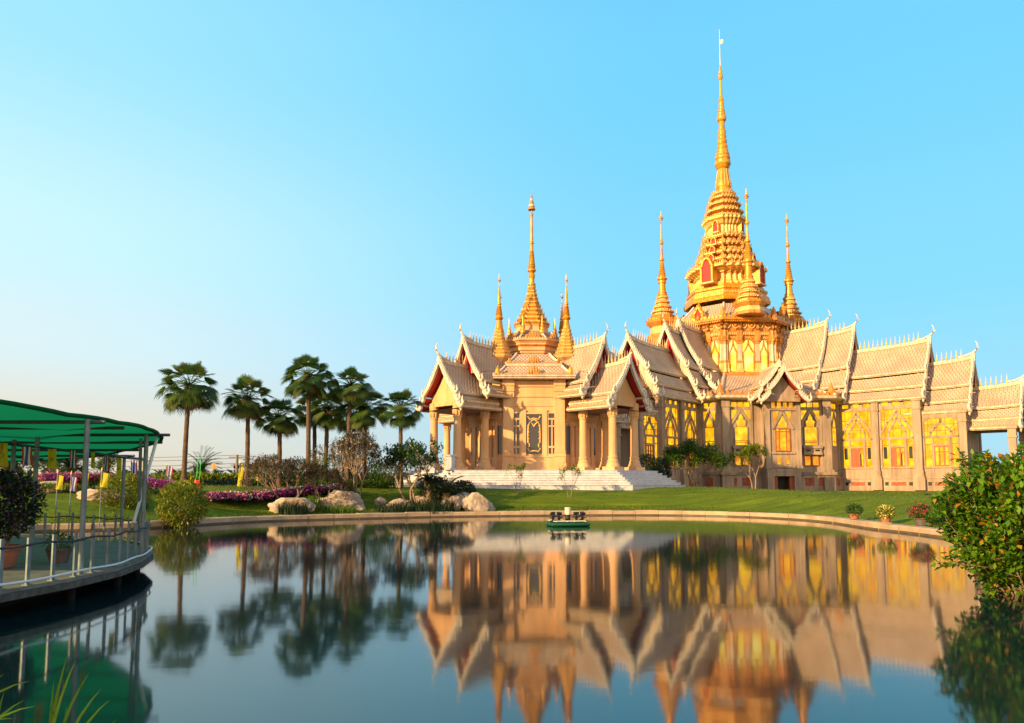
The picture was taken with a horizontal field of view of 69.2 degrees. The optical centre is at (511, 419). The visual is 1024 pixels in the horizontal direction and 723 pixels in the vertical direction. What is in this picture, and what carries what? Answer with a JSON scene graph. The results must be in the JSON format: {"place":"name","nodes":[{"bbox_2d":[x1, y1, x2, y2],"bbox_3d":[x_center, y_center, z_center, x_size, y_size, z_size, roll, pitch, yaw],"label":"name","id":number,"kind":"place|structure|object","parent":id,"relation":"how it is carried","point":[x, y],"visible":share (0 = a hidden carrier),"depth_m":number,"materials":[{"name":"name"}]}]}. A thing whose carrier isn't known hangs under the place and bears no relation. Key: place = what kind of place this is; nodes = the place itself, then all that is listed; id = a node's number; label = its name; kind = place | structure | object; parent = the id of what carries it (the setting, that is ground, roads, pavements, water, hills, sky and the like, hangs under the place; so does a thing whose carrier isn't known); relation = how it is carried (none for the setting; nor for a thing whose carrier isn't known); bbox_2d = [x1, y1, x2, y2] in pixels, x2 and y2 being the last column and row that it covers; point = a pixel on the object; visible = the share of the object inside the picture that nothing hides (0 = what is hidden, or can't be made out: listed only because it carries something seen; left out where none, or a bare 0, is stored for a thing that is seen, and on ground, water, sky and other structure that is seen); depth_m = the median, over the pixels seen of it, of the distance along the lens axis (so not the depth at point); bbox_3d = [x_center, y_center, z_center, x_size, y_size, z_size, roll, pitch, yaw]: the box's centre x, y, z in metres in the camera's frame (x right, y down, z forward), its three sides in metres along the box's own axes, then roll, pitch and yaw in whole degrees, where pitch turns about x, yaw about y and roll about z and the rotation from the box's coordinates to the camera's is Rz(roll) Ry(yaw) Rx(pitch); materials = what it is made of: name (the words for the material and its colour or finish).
{"place":"outdoors","nodes":[
{"label":"outdoors","id":0,"kind":"place"},
{"bbox_2d":[0,485,953,530],"bbox_3d":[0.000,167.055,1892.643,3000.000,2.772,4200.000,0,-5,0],"label":"ground","id":1,"kind":"structure","parent":0,"point":[553,499],"depth_m":40.97,"materials":[{"name":"green plant"}]},
{"bbox_2d":[0,675,33,719],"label":"grass blade clump","id":2,"kind":"object","parent":1,"relation":"on","point":[5,713],"visible":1,"depth_m":3.52,"materials":[{"name":"green plant"}]},
{"bbox_2d":[0,461,50,481],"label":"flowering shrub","id":3,"kind":"object","parent":1,"relation":"on","point":[16,467],"visible":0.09,"depth_m":41.73,"materials":[{"name":"pink plant"}]},
{"bbox_2d":[0,481,80,491],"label":"hedge","id":4,"kind":"object","parent":1,"relation":"on","point":[53,486],"visible":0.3,"depth_m":31.33,"materials":[{"name":"green plant"}]},
{"bbox_2d":[37,481,68,492],"bbox_3d":[-19.799,2.930,31.812,1.650,0.652,1.054,0,-5,0],"label":"rock","id":5,"kind":"object","parent":1,"relation":"on","point":[53,490],"visible":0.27,"depth_m":31.53,"materials":[{"name":"beige stone"}]},
{"bbox_2d":[54,470,63,531],"bbox_3d":[-14.576,3.304,23.802,0.254,3.466,0.065,0,-5,0],"label":"flag on pole","id":6,"kind":"object","parent":1,"relation":"on","point":[59,484],"visible":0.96,"depth_m":23.90,"materials":[{"name":"yellow fabric"}]},
{"bbox_2d":[68,471,76,536],"bbox_3d":[-14.132,3.329,23.799,0.254,3.417,0.066,0,-5,0],"label":"flag on pole","id":7,"kind":"object","parent":1,"relation":"on","point":[73,482],"visible":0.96,"depth_m":23.89,"materials":[{"name":"white fabric"}]},
{"bbox_2d":[40,457,108,484],"bbox_3d":[-26.097,2.684,43.921,3.974,3.156,3.779,0,-5,0],"label":"flowering shrub","id":8,"kind":"object","parent":1,"relation":"on","point":[66,467],"visible":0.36,"depth_m":43.69,"materials":[{"name":"pink plant"}]},
{"bbox_2d":[34,658,116,722],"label":"grass blade clump","id":9,"kind":"object","parent":1,"relation":"on","point":[53,713],"visible":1,"depth_m":3.68,"materials":[{"name":"green plant"}]},
{"bbox_2d":[76,489,127,502],"bbox_3d":[-17.171,3.239,31.045,2.100,0.737,0.910,0,-5,0],"label":"rock","id":10,"kind":"object","parent":1,"relation":"on","point":[92,496],"visible":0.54,"depth_m":30.78,"materials":[{"name":"beige stone"}]},
{"bbox_2d":[99,467,107,532],"bbox_3d":[-14.242,3.422,25.799,0.297,3.580,0.077,0,-5,0],"label":"flag on pole","id":11,"kind":"object","parent":1,"relation":"on","point":[104,480],"visible":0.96,"depth_m":25.90,"materials":[{"name":"yellow fabric"}]},
{"bbox_2d":[92,453,118,473],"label":"tree","id":12,"kind":"object","parent":1,"relation":"on","point":[112,461],"visible":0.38,"depth_m":74.34,"materials":[{"name":"green plant"}]},
{"bbox_2d":[38,471,180,492],"bbox_3d":[-18.462,2.933,34.130,6.175,1.129,2.435,3,-6,-30],"label":"flower bed","id":13,"kind":"object","parent":1,"relation":"on","point":[93,478],"visible":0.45,"depth_m":33.46,"materials":[{"name":"purple plant"}]},
{"bbox_2d":[91,472,152,508],"bbox_3d":[-16.419,3.199,31.340,2.424,2.164,2.177,0,-5,0],"label":"shrub","id":14,"kind":"object","parent":1,"relation":"on","point":[118,480],"visible":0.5,"depth_m":30.87,"materials":[{"name":"green plant"}]},
{"bbox_2d":[153,360,221,480],"bbox_3d":[-18.857,0.329,43.299,3.826,7.709,3.840,0,-5,0],"label":"palm tree","id":15,"kind":"object","parent":1,"relation":"on","point":[189,397],"visible":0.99,"depth_m":42.88,"materials":[{"name":"green plant"}]},
{"bbox_2d":[149,471,243,485],"bbox_3d":[-22.799,4.303,54.191,6.890,1.225,2.938,0,-5,0],"label":"shrub border","id":16,"kind":"object","parent":1,"relation":"on","point":[176,476],"visible":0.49,"depth_m":53.52,"materials":[{"name":"green plant"}]},
{"bbox_2d":[177,445,223,485],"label":"date palm","id":17,"kind":"object","parent":1,"relation":"on","point":[203,467],"visible":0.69,"depth_m":61.70,"materials":[{"name":"green plant"}]},
{"bbox_2d":[15,464,441,484],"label":"wood","id":18,"kind":"object","parent":1,"relation":"on","point":[126,471],"visible":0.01,"depth_m":253.17,"materials":[{"name":"green plant"}]},
{"bbox_2d":[229,455,244,484],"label":"power pole","id":19,"kind":"object","parent":1,"relation":"on","point":[236,465],"visible":0.58,"depth_m":81.81,"materials":[{"name":"brown concrete"}]},
{"bbox_2d":[19,455,413,473],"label":"power lines","id":20,"kind":"object","parent":19,"relation":"attached to","point":[221,467],"visible":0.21,"depth_m":83.55,"materials":[{"name":"grey metal"}]},
{"bbox_2d":[219,373,275,486],"bbox_3d":[-16.011,0.770,44.947,3.534,7.143,3.396,0,-5,0],"label":"palm tree","id":21,"kind":"object","parent":1,"relation":"on","point":[247,408],"visible":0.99,"depth_m":44.85,"materials":[{"name":"green plant"}]},
{"bbox_2d":[202,477,318,485],"bbox_3d":[-15.370,3.933,46.601,7.824,0.646,1.562,1,-5,-8],"label":"hedge","id":22,"kind":"object","parent":1,"relation":"on","point":[211,482],"visible":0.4,"depth_m":46.10,"materials":[{"name":"green plant"}]},
{"bbox_2d":[197,483,347,503],"bbox_3d":[-11.934,3.698,37.772,1.934,1.058,8.188,-4,-7,40],"label":"flower bed","id":23,"kind":"object","parent":1,"relation":"on","point":[259,495],"visible":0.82,"depth_m":36.70,"materials":[{"name":"purple plant"}]},
{"bbox_2d":[252,398,302,486],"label":"palm tree","id":24,"kind":"object","parent":1,"relation":"on","point":[278,425],"visible":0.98,"depth_m":45.86,"materials":[{"name":"green plant"}]},
{"bbox_2d":[239,452,333,499],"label":"garden tree","id":25,"kind":"object","parent":1,"relation":"on","point":[259,465],"visible":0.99,"depth_m":37.04,"materials":[{"name":"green plant"}]},
{"bbox_2d":[268,497,315,512],"bbox_3d":[-10.627,4.286,35.826,2.332,1.130,1.002,0,-5,0],"label":"rock","id":26,"kind":"object","parent":1,"relation":"on","point":[273,507],"visible":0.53,"depth_m":35.47,"materials":[{"name":"beige stone"}]},
{"bbox_2d":[278,456,305,486],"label":"shrub","id":27,"kind":"object","parent":1,"relation":"on","point":[293,476],"visible":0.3,"depth_m":46.12,"materials":[{"name":"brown plant"}]},
{"bbox_2d":[275,501,313,514],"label":"grass tuft","id":28,"kind":"object","parent":1,"relation":"on","point":[292,509],"visible":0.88,"depth_m":34.86,"materials":[{"name":"green plant"}]},
{"bbox_2d":[281,353,337,485],"bbox_3d":[-12.221,0.168,43.974,3.085,8.181,3.358,-5,-7,44],"label":"palm tree","id":29,"kind":"object","parent":1,"relation":"on","point":[309,385],"visible":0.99,"depth_m":44.01,"materials":[{"name":"green plant"}]},
{"bbox_2d":[303,495,324,510],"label":"grass tuft","id":30,"kind":"object","parent":1,"relation":"on","point":[318,503],"visible":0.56,"depth_m":36.76,"materials":[{"name":"green plant"}]},
{"bbox_2d":[294,394,334,461],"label":"palm tree","id":31,"kind":"object","parent":1,"relation":"on","point":[301,416],"visible":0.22,"depth_m":48.90,"materials":[{"name":"green plant"}]},
{"bbox_2d":[291,460,356,501],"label":"small tree","id":32,"kind":"object","parent":1,"relation":"on","point":[315,472],"visible":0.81,"depth_m":38.23,"materials":[{"name":"green plant"}]},
{"bbox_2d":[311,392,346,478],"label":"palm tree","id":33,"kind":"object","parent":1,"relation":"on","point":[330,419],"visible":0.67,"depth_m":46.88,"materials":[{"name":"green plant"}]},
{"bbox_2d":[312,453,351,483],"bbox_3d":[-11.210,3.114,45.906,2.736,2.330,2.841,0,-5,0],"label":"shrub","id":34,"kind":"object","parent":1,"relation":"on","point":[325,463],"visible":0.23,"depth_m":45.72,"materials":[{"name":"green plant"}]},
{"bbox_2d":[319,503,358,513],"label":"grass tuft","id":35,"kind":"object","parent":1,"relation":"on","point":[336,509],"visible":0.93,"depth_m":36.63,"materials":[{"name":"green plant"}]},
{"bbox_2d":[293,479,395,487],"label":"hedge","id":36,"kind":"object","parent":1,"relation":"on","point":[376,483],"visible":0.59,"depth_m":44.31,"materials":[{"name":"green plant"}]},
{"bbox_2d":[307,429,383,495],"bbox_3d":[-8.953,2.495,40.266,3.944,4.140,4.866,0,-5,0],"label":"garden tree","id":37,"kind":"object","parent":1,"relation":"on","point":[345,446],"visible":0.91,"depth_m":39.80,"materials":[{"name":"green plant"}]},
{"bbox_2d":[326,490,365,509],"bbox_3d":[-8.725,4.300,38.415,2.392,1.319,1.335,4,-5,0],"label":"rock","id":38,"kind":"object","parent":1,"relation":"on","point":[338,497],"visible":0.67,"depth_m":37.99,"materials":[{"name":"beige stone"}]},
{"bbox_2d":[327,366,374,480],"bbox_3d":[-9.787,0.534,45.164,3.178,7.685,3.068,0,-5,0],"label":"palm tree","id":39,"kind":"object","parent":1,"relation":"on","point":[349,394],"visible":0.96,"depth_m":44.86,"materials":[{"name":"green plant"}]},
{"bbox_2d":[335,403,373,478],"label":"palm tree","id":40,"kind":"object","parent":1,"relation":"on","point":[344,428],"visible":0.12,"depth_m":49.73,"materials":[{"name":"green plant"}]},
{"bbox_2d":[341,457,382,486],"bbox_3d":[-9.312,3.248,45.914,2.793,2.099,2.773,0,-5,0],"label":"shrub","id":41,"kind":"object","parent":1,"relation":"on","point":[370,462],"visible":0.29,"depth_m":45.38,"materials":[{"name":"green plant"}]},
{"bbox_2d":[338,386,388,486],"bbox_3d":[-9.180,1.139,46.112,3.297,6.649,3.288,0,-5,0],"label":"palm tree","id":42,"kind":"object","parent":1,"relation":"on","point":[363,417],"visible":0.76,"depth_m":45.77,"materials":[{"name":"green plant"}]},
{"bbox_2d":[366,463,402,487],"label":"shrub","id":43,"kind":"object","parent":1,"relation":"on","point":[391,478],"visible":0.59,"depth_m":44.96,"materials":[{"name":"green plant"}]},
{"bbox_2d":[372,501,414,512],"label":"grass tuft","id":44,"kind":"object","parent":1,"relation":"on","point":[395,508],"visible":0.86,"depth_m":37.88,"materials":[{"name":"green plant"}]},
{"bbox_2d":[381,498,412,510],"bbox_3d":[-6.235,4.585,39.058,2.085,0.765,0.856,-13,-2,-11],"label":"rock","id":45,"kind":"object","parent":1,"relation":"on","point":[398,500],"visible":0.42,"depth_m":39.05,"materials":[{"name":"beige stone"}]},
{"bbox_2d":[373,388,423,487],"bbox_3d":[-6.995,1.216,46.064,3.324,6.527,2.954,0,-5,0],"label":"palm tree","id":46,"kind":"object","parent":1,"relation":"on","point":[401,420],"visible":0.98,"depth_m":45.70,"materials":[{"name":"green plant"}]},
{"bbox_2d":[365,437,444,501],"bbox_3d":[-5.476,2.860,40.892,4.393,3.985,4.468,3,-6,-31],"label":"garden tree","id":47,"kind":"object","parent":1,"relation":"on","point":[405,452],"visible":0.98,"depth_m":40.74,"materials":[{"name":"green plant"}]},
{"bbox_2d":[411,467,447,501],"bbox_3d":[-4.544,3.740,40.852,2.086,2.253,2.102,0,-5,0],"label":"cycad","id":48,"kind":"object","parent":1,"relation":"on","point":[430,481],"visible":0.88,"depth_m":40.63,"materials":[{"name":"green plant"}]},
{"bbox_2d":[405,498,457,513],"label":"grass tuft","id":49,"kind":"object","parent":1,"relation":"on","point":[432,506],"visible":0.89,"depth_m":38.55,"materials":[{"name":"green plant"}]},
{"bbox_2d":[416,475,453,501],"bbox_3d":[-4.290,3.891,41.320,2.220,1.691,2.206,0,-5,0],"label":"shrub","id":50,"kind":"object","parent":1,"relation":"on","point":[423,489],"visible":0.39,"depth_m":40.97,"materials":[{"name":"green plant"}]},
{"bbox_2d":[426,476,466,504],"bbox_3d":[-3.549,4.036,40.413,2.342,2.002,2.396,0,-5,0],"label":"cycad","id":51,"kind":"object","parent":1,"relation":"on","point":[445,491],"visible":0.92,"depth_m":40.18,"materials":[{"name":"green plant"}]},
{"bbox_2d":[441,496,461,510],"bbox_3d":[-3.330,4.646,40.070,1.519,1.033,0.846,-42,-4,-3],"label":"rock","id":52,"kind":"object","parent":1,"relation":"on","point":[458,506],"visible":0.49,"depth_m":39.80,"materials":[{"name":"beige stone"}]},
{"bbox_2d":[451,480,476,495],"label":"shrub","id":53,"kind":"object","parent":1,"relation":"on","point":[471,487],"visible":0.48,"depth_m":41.75,"materials":[{"name":"green plant"}]},
{"bbox_2d":[1,510,950,538],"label":"pond kerb","id":54,"kind":"structure","parent":1,"relation":"on","point":[885,526],"depth_m":34.92,"materials":[{"name":"stone"}]},
{"bbox_2d":[154,479,210,527],"bbox_3d":[-12.898,3.304,29.050,2.094,2.007,2.137,0,-5,0],"label":"shrub","id":55,"kind":"object","parent":54,"relation":"on","point":[182,518],"visible":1,"depth_m":28.69,"materials":[{"name":"green plant"}]},
{"bbox_2d":[844,502,863,518],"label":"potted plant","id":56,"kind":"object","parent":54,"relation":"on","point":[853,514],"visible":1,"depth_m":29.89,"materials":[{"name":"green plant"}]},
{"bbox_2d":[874,504,896,521],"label":"potted plant","id":57,"kind":"object","parent":54,"relation":"on","point":[886,517],"visible":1,"depth_m":27.25,"materials":[{"name":"yellow plant"}]},
{"bbox_2d":[906,502,932,524],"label":"potted plant","id":58,"kind":"object","parent":54,"relation":"on","point":[918,519],"visible":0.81,"depth_m":25.28,"materials":[{"name":"green plant"}]},
{"bbox_2d":[460,492,495,510],"bbox_3d":[-1.869,4.712,40.253,2.179,1.388,1.212,30,-4,2],"label":"rock","id":59,"kind":"object","parent":1,"relation":"on","point":[474,501],"visible":0.71,"depth_m":39.89,"materials":[{"name":"beige stone"}]},
{"bbox_2d":[504,461,528,494],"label":"garden tree","id":60,"kind":"object","parent":1,"relation":"on","point":[518,467],"visible":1,"depth_m":44.02,"materials":[{"name":"green plant"}]},
{"bbox_2d":[394,470,684,489],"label":"marble steps","id":61,"kind":"structure","parent":1,"relation":"on","point":[596,479],"depth_m":47.73,"materials":[{"name":"white stone"}]},
{"bbox_2d":[444,455,455,469],"bbox_3d":[-4.050,2.797,48.842,0.720,1.000,0.720,0,-5,0],"label":"stair pedestal","id":62,"kind":"object","parent":61,"relation":"on","point":[449,462],"visible":0.93,"depth_m":48.54,"materials":[{"name":"white stone"}]},
{"bbox_2d":[416,189,651,470],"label":"shrine pavilion","id":63,"kind":"structure","parent":61,"relation":"on","point":[533,392],"depth_m":52.27,"materials":[{"name":"beige stone"}]},
{"bbox_2d":[526,414,541,453],"bbox_3d":[1.550,0.983,52.193,1.100,2.800,0.180,0,-5,0],"label":"window","id":64,"kind":"structure","parent":63,"relation":"in","point":[533,422],"depth_m":52.21,"materials":[{"name":"grey glass"}]},
{"bbox_2d":[514,410,554,454],"bbox_3d":[1.550,0.892,52.191,3.160,3.220,0.160,0,-5,0],"label":"window frame","id":65,"kind":"structure","parent":63,"relation":"in","point":[545,418],"depth_m":52.13,"materials":[{"name":"beige stone"}]},
{"bbox_2d":[566,426,569,453],"bbox_3d":[3.975,1.421,52.614,0.060,2.000,0.320,-5,-7,45],"label":"window","id":66,"kind":"structure","parent":63,"relation":"in","point":[567,427],"depth_m":52.57,"materials":[{"name":"grey glass"}]},
{"bbox_2d":[557,461,580,494],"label":"garden tree","id":67,"kind":"object","parent":1,"relation":"on","point":[572,469],"visible":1,"depth_m":44.08,"materials":[{"name":"green plant"}]},
{"bbox_2d":[639,453,659,469],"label":"shrub","id":68,"kind":"object","parent":1,"relation":"on","point":[643,456],"visible":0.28,"depth_m":54.65,"materials":[{"name":"green plant"}]},
{"bbox_2d":[646,457,672,477],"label":"shrub","id":69,"kind":"object","parent":1,"relation":"on","point":[664,464],"visible":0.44,"depth_m":54.06,"materials":[{"name":"green plant"}]},
{"bbox_2d":[660,438,730,486],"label":"garden tree","id":70,"kind":"object","parent":1,"relation":"on","point":[673,454],"visible":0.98,"depth_m":56.09,"materials":[{"name":"green plant"}]},
{"bbox_2d":[723,442,770,488],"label":"garden tree","id":71,"kind":"object","parent":1,"relation":"on","point":[744,455],"visible":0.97,"depth_m":56.74,"materials":[{"name":"green plant"}]},
{"bbox_2d":[601,30,1023,490],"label":"great hall","id":72,"kind":"structure","parent":1,"relation":"on","point":[729,361],"depth_m":73.14,"materials":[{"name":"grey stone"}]},
{"bbox_2d":[644,409,659,467],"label":"window","id":73,"kind":"structure","parent":72,"relation":"in","point":[651,422],"depth_m":67.90,"materials":[{"name":"yellow glass"}]},
{"bbox_2d":[665,399,680,467],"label":"window","id":74,"kind":"structure","parent":72,"relation":"in","point":[672,406],"depth_m":70.69,"materials":[{"name":"yellow glass"}]},
{"bbox_2d":[685,402,699,468],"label":"window","id":75,"kind":"structure","parent":72,"relation":"in","point":[691,412],"depth_m":73.40,"materials":[{"name":"yellow glass"}]},
{"bbox_2d":[702,412,716,444],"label":"window","id":76,"kind":"structure","parent":72,"relation":"in","point":[709,430],"depth_m":73.59,"materials":[{"name":"yellow glass"}]},
{"bbox_2d":[711,341,718,372],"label":"window","id":77,"kind":"structure","parent":72,"relation":"in","point":[715,345],"depth_m":80.88,"materials":[{"name":"yellow glass"}]},
{"bbox_2d":[729,340,737,371],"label":"window","id":78,"kind":"structure","parent":72,"relation":"in","point":[733,354],"depth_m":80.26,"materials":[{"name":"yellow glass"}]},
{"bbox_2d":[734,412,748,444],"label":"window","id":79,"kind":"structure","parent":72,"relation":"in","point":[740,430],"depth_m":72.84,"materials":[{"name":"yellow glass"}]},
{"bbox_2d":[742,340,754,371],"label":"window","id":80,"kind":"structure","parent":72,"relation":"in","point":[748,354],"depth_m":80.35,"materials":[{"name":"yellow glass"}]},
{"bbox_2d":[760,340,768,368],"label":"window","id":81,"kind":"structure","parent":72,"relation":"in","point":[764,353],"depth_m":80.45,"materials":[{"name":"yellow glass"}]},
{"bbox_2d":[770,408,795,467],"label":"window","id":82,"kind":"structure","parent":72,"relation":"in","point":[782,423],"depth_m":71.36,"materials":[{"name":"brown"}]},
{"bbox_2d":[780,430,785,449],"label":"window","id":83,"kind":"structure","parent":72,"relation":"in","point":[782,434],"depth_m":71.33,"materials":[{"name":"yellow glass"}]},
{"bbox_2d":[774,476,793,489],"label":"door","id":84,"kind":"structure","parent":72,"relation":"in","point":[781,482],"depth_m":71.76,"materials":[{"name":"black wood"}]},
{"bbox_2d":[803,412,817,445],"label":"window","id":85,"kind":"structure","parent":72,"relation":"in","point":[810,432],"depth_m":73.20,"materials":[{"name":"yellow glass"}]},
{"bbox_2d":[831,413,837,445],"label":"window","id":86,"kind":"structure","parent":72,"relation":"in","point":[833,423],"depth_m":74.22,"materials":[{"name":"yellow glass"}]},
{"bbox_2d":[839,403,873,468],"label":"window","id":87,"kind":"structure","parent":72,"relation":"in","point":[855,420],"depth_m":73.97,"materials":[{"name":"yellow glass"}]},
{"bbox_2d":[878,400,914,468],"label":"window","id":88,"kind":"structure","parent":72,"relation":"in","point":[896,430],"depth_m":71.54,"materials":[{"name":"yellow glass"}]},
{"bbox_2d":[921,409,960,467],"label":"window","id":89,"kind":"structure","parent":72,"relation":"in","point":[940,432],"depth_m":69.02,"materials":[{"name":"yellow glass"}]},
{"bbox_2d":[921,441,1023,596],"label":"broadleaf bush","id":90,"kind":"object","parent":1,"relation":"on","point":[982,504],"visible":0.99,"depth_m":11.04,"materials":[{"name":"green plant"}]},
{"bbox_2d":[0,515,1023,722],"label":"water","id":91,"kind":"structure","parent":0,"point":[617,619],"depth_m":8.56,"materials":[{"name":"teal liquid"}]},
{"bbox_2d":[0,537,153,606],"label":"floating deck","id":92,"kind":"structure","parent":91,"relation":"on","point":[18,593],"depth_m":11.59,"materials":[{"name":"black concrete"}]},
{"bbox_2d":[0,469,48,569],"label":"potted plant","id":93,"kind":"object","parent":92,"relation":"on","point":[16,515],"visible":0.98,"depth_m":11.56,"materials":[{"name":"green plant"}]},
{"bbox_2d":[40,530,73,563],"bbox_3d":[-7.592,2.116,12.459,0.498,0.555,0.499,0,-5,0],"label":"potted plant","id":94,"kind":"object","parent":92,"relation":"on","point":[63,554],"visible":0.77,"depth_m":12.38,"materials":[{"name":"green plant"}]},
{"bbox_2d":[0,512,152,589],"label":"deck railing","id":95,"kind":"object","parent":92,"relation":"on","point":[54,542],"visible":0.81,"depth_m":11.43,"materials":[{"name":"grey metal"}]},
{"bbox_2d":[0,399,169,574],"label":"shade canopy","id":96,"kind":"object","parent":92,"relation":"on","point":[24,425],"visible":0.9,"depth_m":13.61,"materials":[{"name":"green fabric"}]},
{"bbox_2d":[0,442,148,460],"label":"flag string","id":97,"kind":"object","parent":96,"relation":"attached to","point":[61,449],"visible":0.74,"depth_m":12.61,"materials":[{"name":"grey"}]},
{"bbox_2d":[0,443,8,466],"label":"hanging flag","id":98,"kind":"object","parent":97,"relation":"hanging from","point":[3,454],"visible":1,"depth_m":11.99,"materials":[{"name":"yellow fabric"}]},
{"bbox_2d":[22,447,32,465],"bbox_3d":[-7.838,0.586,11.994,0.189,0.310,0.054,0,-5,0],"label":"hanging flag","id":99,"kind":"object","parent":97,"relation":"hanging from","point":[27,458],"visible":1,"depth_m":11.99,"materials":[{"name":"multicoloured fabric"}]},
{"bbox_2d":[48,449,56,468],"bbox_3d":[-7.741,0.654,12.490,0.158,0.342,0.044,0,-5,0],"label":"hanging flag","id":100,"kind":"object","parent":97,"relation":"hanging from","point":[52,462],"visible":1,"depth_m":12.49,"materials":[{"name":"yellow fabric"}]},
{"bbox_2d":[70,450,76,467],"bbox_3d":[-8.273,0.742,13.988,0.136,0.341,0.039,0,-5,0],"label":"hanging flag","id":101,"kind":"object","parent":97,"relation":"hanging from","point":[73,464],"visible":1,"depth_m":13.99,"materials":[{"name":"multicoloured fabric"}]},
{"bbox_2d":[546,507,589,526],"bbox_3d":[2.251,3.905,29.974,1.618,0.746,1.010,1,-5,-12],"label":"paddle aerator","id":102,"kind":"object","parent":91,"relation":"on","point":[567,522],"visible":1,"depth_m":29.79,"materials":[{"name":"green plastic"}]},
{"bbox_2d":[0,0,1023,474],"label":"sky","id":103,"kind":"structure","parent":0,"point":[235,187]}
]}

